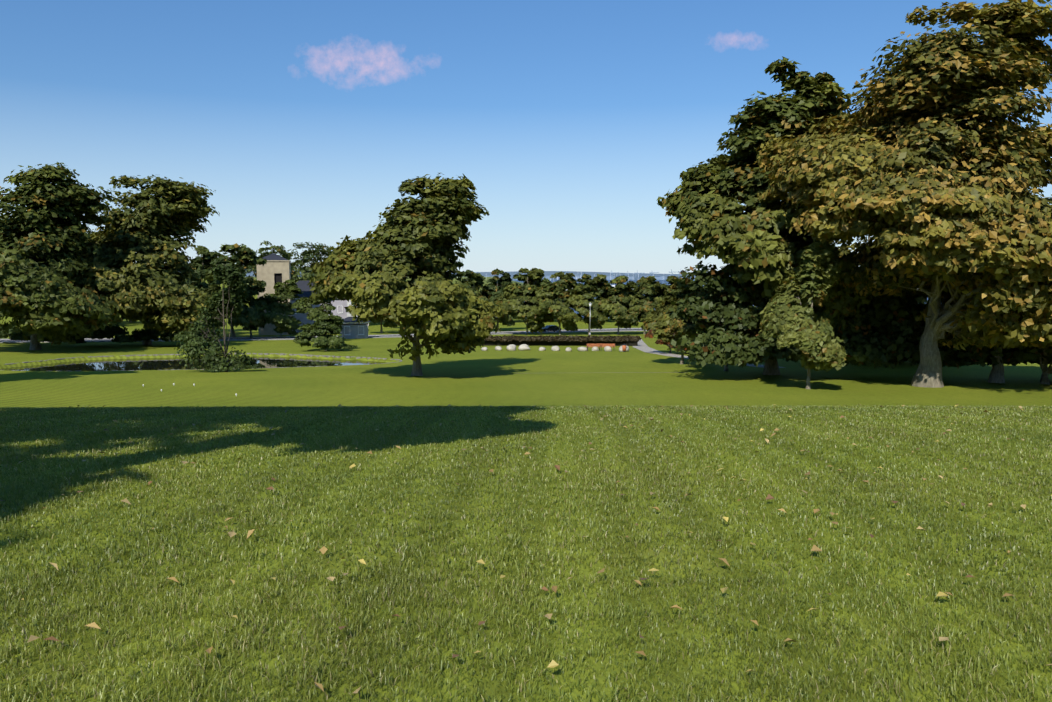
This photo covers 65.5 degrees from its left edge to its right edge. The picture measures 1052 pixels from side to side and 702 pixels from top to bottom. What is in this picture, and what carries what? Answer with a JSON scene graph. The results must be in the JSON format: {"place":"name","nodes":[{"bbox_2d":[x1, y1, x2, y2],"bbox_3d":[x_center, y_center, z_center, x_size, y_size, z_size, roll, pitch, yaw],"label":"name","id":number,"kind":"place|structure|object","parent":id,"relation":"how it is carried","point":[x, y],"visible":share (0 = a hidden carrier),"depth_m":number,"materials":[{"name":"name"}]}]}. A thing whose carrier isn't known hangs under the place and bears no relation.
{"place":"outdoors","nodes":[
{"label":"outdoors","id":0,"kind":"place"},
{"bbox_2d":[0,356,388,370],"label":"pond water","id":1,"kind":"structure","parent":0,"point":[139,364],"depth_m":92.29,"materials":[{"name":"black liquid"}]},
{"bbox_2d":[0,328,646,342],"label":"road","id":2,"kind":"structure","parent":0,"point":[369,336],"depth_m":154.86,"materials":[{"name":"grey asphalt"}]},
{"bbox_2d":[543,325,560,331],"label":"car","id":3,"kind":"object","parent":2,"relation":"on","point":[547,328],"visible":0.73,"depth_m":172.43,"materials":[{"name":"black paint"}]},
{"bbox_2d":[0,263,1051,701],"bbox_3d":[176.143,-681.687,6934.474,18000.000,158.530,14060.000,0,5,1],"label":"ground","id":4,"kind":"structure","parent":0,"point":[548,377],"depth_m":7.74,"materials":[{"name":"green plant"}]},
{"bbox_2d":[0,162,119,349],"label":"tree","id":5,"kind":"object","parent":4,"relation":"on","point":[53,302],"visible":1,"depth_m":107.41,"materials":[{"name":"green plant"}]},
{"bbox_2d":[21,263,123,324],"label":"tree","id":6,"kind":"object","parent":4,"relation":"on","point":[117,321],"visible":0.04,"depth_m":201.55,"materials":[{"name":"green plant"}]},
{"bbox_2d":[0,324,221,343],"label":"shrubs","id":7,"kind":"object","parent":4,"relation":"on","point":[117,332],"visible":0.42,"depth_m":120.96,"materials":[{"name":"green plant"}]},
{"bbox_2d":[34,174,224,344],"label":"tree","id":8,"kind":"object","parent":4,"relation":"on","point":[150,289],"visible":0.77,"depth_m":121.87,"materials":[{"name":"green plant"}]},
{"bbox_2d":[4,353,401,370],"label":"pond edging","id":9,"kind":"object","parent":4,"relation":"on","point":[307,355],"visible":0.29,"depth_m":97.56,"materials":[{"name":"stone"}]},
{"bbox_2d":[182,245,229,326],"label":"tree","id":10,"kind":"object","parent":4,"relation":"on","point":[204,262],"visible":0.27,"depth_m":160.29,"materials":[{"name":"green plant"}]},
{"bbox_2d":[174,263,264,371],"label":"weeping tree","id":11,"kind":"object","parent":4,"relation":"on","point":[194,347],"visible":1,"depth_m":80.28,"materials":[{"name":"green plant"}]},
{"bbox_2d":[188,243,266,336],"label":"tree","id":12,"kind":"object","parent":4,"relation":"on","point":[242,255],"visible":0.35,"depth_m":150.01,"materials":[{"name":"green plant"}]},
{"bbox_2d":[232,275,266,337],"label":"tree","id":13,"kind":"object","parent":4,"relation":"on","point":[257,287],"visible":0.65,"depth_m":150.27,"materials":[{"name":"green plant"}]},
{"bbox_2d":[241,241,292,285],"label":"tree","id":14,"kind":"object","parent":4,"relation":"on","point":[280,251],"visible":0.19,"depth_m":310.91,"materials":[{"name":"green plant"}]},
{"bbox_2d":[257,253,291,334],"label":"tower","id":15,"kind":"structure","parent":4,"relation":"on","point":[276,268],"depth_m":165.69,"materials":[{"name":"stone"}]},
{"bbox_2d":[255,279,303,336],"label":"tree","id":16,"kind":"object","parent":4,"relation":"on","point":[286,323],"visible":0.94,"depth_m":152.60,"materials":[{"name":"green plant"}]},
{"bbox_2d":[252,242,334,282],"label":"tree","id":17,"kind":"object","parent":4,"relation":"on","point":[316,255],"visible":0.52,"depth_m":330.18,"materials":[{"name":"green plant"}]},
{"bbox_2d":[291,287,342,334],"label":"tree","id":18,"kind":"object","parent":4,"relation":"on","point":[303,305],"visible":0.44,"depth_m":139.66,"materials":[{"name":"green plant"}]},
{"bbox_2d":[303,246,333,276],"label":"tree","id":19,"kind":"object","parent":4,"relation":"on","point":[321,259],"visible":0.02,"depth_m":343.98,"materials":[{"name":"green plant"}]},
{"bbox_2d":[291,281,346,332],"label":"building","id":20,"kind":"structure","parent":4,"relation":"on","point":[337,303],"depth_m":179.63,"materials":[{"name":"grey tile"}]},
{"bbox_2d":[293,315,357,350],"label":"bush","id":21,"kind":"object","parent":4,"relation":"on","point":[322,327],"visible":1,"depth_m":110.55,"materials":[{"name":"green plant"}]},
{"bbox_2d":[340,317,369,338],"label":"grey house","id":22,"kind":"structure","parent":4,"relation":"on","point":[351,329],"depth_m":150.60,"materials":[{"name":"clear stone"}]},
{"bbox_2d":[347,300,368,325],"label":"building","id":23,"kind":"structure","parent":4,"relation":"on","point":[348,304],"depth_m":212.31,"materials":[{"name":"stone"}]},
{"bbox_2d":[351,302,399,332],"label":"tree","id":24,"kind":"object","parent":4,"relation":"on","point":[390,323],"visible":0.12,"depth_m":174.91,"materials":[{"name":"green plant"}]},
{"bbox_2d":[307,172,507,375],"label":"tree","id":25,"kind":"object","parent":4,"relation":"on","point":[414,240],"visible":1,"depth_m":67.20,"materials":[{"name":"green plant"}]},
{"bbox_2d":[460,270,485,294],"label":"tree","id":26,"kind":"object","parent":4,"relation":"on","point":[476,279],"visible":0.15,"depth_m":177.79,"materials":[{"name":"green plant"}]},
{"bbox_2d":[475,269,514,330],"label":"tree","id":27,"kind":"object","parent":4,"relation":"on","point":[495,288],"visible":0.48,"depth_m":181.36,"materials":[{"name":"green plant"}]},
{"bbox_2d":[487,295,522,318],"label":"tree","id":28,"kind":"object","parent":4,"relation":"on","point":[511,313],"visible":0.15,"depth_m":230.36,"materials":[{"name":"green plant"}]},
{"bbox_2d":[506,344,515,350],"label":"boulder","id":29,"kind":"object","parent":4,"relation":"on","point":[511,347],"visible":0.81,"depth_m":107.49,"materials":[{"name":"beige stone"}]},
{"bbox_2d":[518,344,529,350],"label":"boulder","id":30,"kind":"object","parent":4,"relation":"on","point":[523,347],"visible":0.85,"depth_m":107.53,"materials":[{"name":"beige stone"}]},
{"bbox_2d":[0,404,1051,692],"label":"fallen leaves","id":31,"kind":"object","parent":4,"relation":"on","point":[324,550],"visible":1,"depth_m":6.25,"materials":[{"name":"brown plant"}]},
{"bbox_2d":[494,268,558,334],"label":"road tree","id":32,"kind":"object","parent":4,"relation":"on","point":[512,299],"visible":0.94,"depth_m":158.43,"materials":[{"name":"green plant"}]},
{"bbox_2d":[535,277,552,306],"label":"tree","id":33,"kind":"object","parent":4,"relation":"on","point":[546,281],"visible":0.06,"depth_m":243.33,"materials":[{"name":"green plant"}]},
{"bbox_2d":[551,346,559,350],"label":"boulder","id":34,"kind":"object","parent":4,"relation":"on","point":[555,348],"visible":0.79,"depth_m":105.81,"materials":[{"name":"beige stone"}]},
{"bbox_2d":[532,272,582,334],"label":"road tree","id":35,"kind":"object","parent":4,"relation":"on","point":[564,314],"visible":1,"depth_m":156.62,"materials":[{"name":"green plant"}]},
{"bbox_2d":[480,335,641,345],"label":"hedge","id":36,"kind":"object","parent":4,"relation":"on","point":[551,338],"depth_m":118.35,"materials":[{"name":"green plant"}]},
{"bbox_2d":[561,278,587,316],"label":"tree","id":37,"kind":"object","parent":4,"relation":"on","point":[582,281],"visible":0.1,"depth_m":241.88,"materials":[{"name":"green plant"}]},
{"bbox_2d":[466,269,696,279],"bbox_3d":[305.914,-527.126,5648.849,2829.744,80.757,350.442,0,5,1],"label":"skyline","id":38,"kind":"structure","parent":4,"relation":"on","point":[630,278],"depth_m":5602.27,"materials":[{"name":"blue"}]},
{"bbox_2d":[577,347,587,350],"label":"boulder","id":39,"kind":"object","parent":4,"relation":"on","point":[582,348],"visible":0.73,"depth_m":104.90,"materials":[{"name":"beige stone"}]},
{"bbox_2d":[566,274,608,334],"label":"road tree","id":40,"kind":"object","parent":4,"relation":"on","point":[580,298],"visible":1,"depth_m":155.62,"materials":[{"name":"green plant"}]},
{"bbox_2d":[593,283,611,316],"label":"tree","id":41,"kind":"object","parent":4,"relation":"on","point":[600,291],"visible":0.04,"depth_m":229.39,"materials":[{"name":"green plant"}]},
{"bbox_2d":[604,346,611,350],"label":"boulder","id":42,"kind":"object","parent":4,"relation":"on","point":[607,348],"visible":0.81,"depth_m":104.19,"materials":[{"name":"beige stone"}]},
{"bbox_2d":[595,275,638,334],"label":"road tree","id":43,"kind":"object","parent":4,"relation":"on","point":[610,300],"visible":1,"depth_m":157.06,"materials":[{"name":"green plant"}]},
{"bbox_2d":[619,345,628,351],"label":"boulder","id":44,"kind":"object","parent":4,"relation":"on","point":[620,348],"visible":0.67,"depth_m":103.46,"materials":[{"name":"beige stone"}]},
{"bbox_2d":[633,280,643,321],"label":"tree","id":45,"kind":"object","parent":4,"relation":"on","point":[638,282],"visible":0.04,"depth_m":229.52,"materials":[{"name":"green plant"}]},
{"bbox_2d":[624,275,660,333],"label":"road tree","id":46,"kind":"object","parent":4,"relation":"on","point":[641,305],"visible":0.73,"depth_m":158.56,"materials":[{"name":"green plant"}]},
{"bbox_2d":[644,329,686,352],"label":"red shrub","id":47,"kind":"object","parent":4,"relation":"on","point":[649,333],"visible":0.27,"depth_m":99.14,"materials":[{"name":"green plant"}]},
{"bbox_2d":[644,275,690,308],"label":"road tree","id":48,"kind":"object","parent":4,"relation":"on","point":[664,291],"visible":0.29,"depth_m":162.00,"materials":[{"name":"green plant"}]},
{"bbox_2d":[643,282,702,363],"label":"tree","id":49,"kind":"object","parent":4,"relation":"on","point":[663,325],"visible":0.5,"depth_m":80.80,"materials":[{"name":"green plant"}]},
{"bbox_2d":[597,337,784,372],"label":"paths","id":50,"kind":"structure","parent":4,"relation":"on","point":[642,346],"depth_m":97.51,"materials":[{"name":"grey concrete"}]},
{"bbox_2d":[682,266,764,370],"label":"tree","id":51,"kind":"object","parent":4,"relation":"on","point":[697,294],"depth_m":73.64,"materials":[{"name":"green plant"}]},
{"bbox_2d":[656,56,872,374],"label":"tree","id":52,"kind":"object","parent":4,"relation":"on","point":[755,242],"visible":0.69,"depth_m":65.85,"materials":[{"name":"green plant"}]},
{"bbox_2d":[759,241,846,388],"bbox_3d":[19.692,-2.290,57.942,5.925,10.875,5.969,0,5,1],"label":"small tree","id":53,"kind":"object","parent":4,"relation":"on","point":[787,321],"visible":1,"depth_m":56.97,"materials":[{"name":"green plant"}]},
{"bbox_2d":[665,261,1051,368],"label":"understorey","id":54,"kind":"object","parent":4,"relation":"on","point":[890,331],"visible":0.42,"depth_m":65.11,"materials":[{"name":"green plant"}]},
{"bbox_2d":[816,230,927,364],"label":"tree","id":55,"kind":"object","parent":4,"relation":"on","point":[843,247],"depth_m":87.11,"materials":[{"name":"green plant"}]},
{"bbox_2d":[753,0,1051,387],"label":"tree","id":56,"kind":"object","parent":4,"relation":"on","point":[896,164],"visible":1,"depth_m":55.50,"materials":[{"name":"green plant"}]},
{"bbox_2d":[954,119,1051,382],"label":"tree","id":57,"kind":"object","parent":4,"relation":"on","point":[996,375],"visible":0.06,"depth_m":61.84,"materials":[{"name":"green plant"}]},
{"bbox_2d":[1006,214,1051,383],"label":"tree","id":58,"kind":"object","parent":4,"relation":"on","point":[1046,372],"visible":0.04,"depth_m":63.33,"materials":[{"name":"green plant"}]},
{"bbox_2d":[0,0,1051,273],"label":"sky","id":59,"kind":"structure","parent":0,"point":[568,121],"materials":[{"name":"blue"}]},
{"bbox_2d":[496,280,927,317],"bbox_3d":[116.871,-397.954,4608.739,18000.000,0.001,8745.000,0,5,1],"label":"sea","id":60,"kind":"structure","parent":0,"point":[661,281],"depth_m":2417.53,"materials":[{"name":"blue liquid"}]}
]}

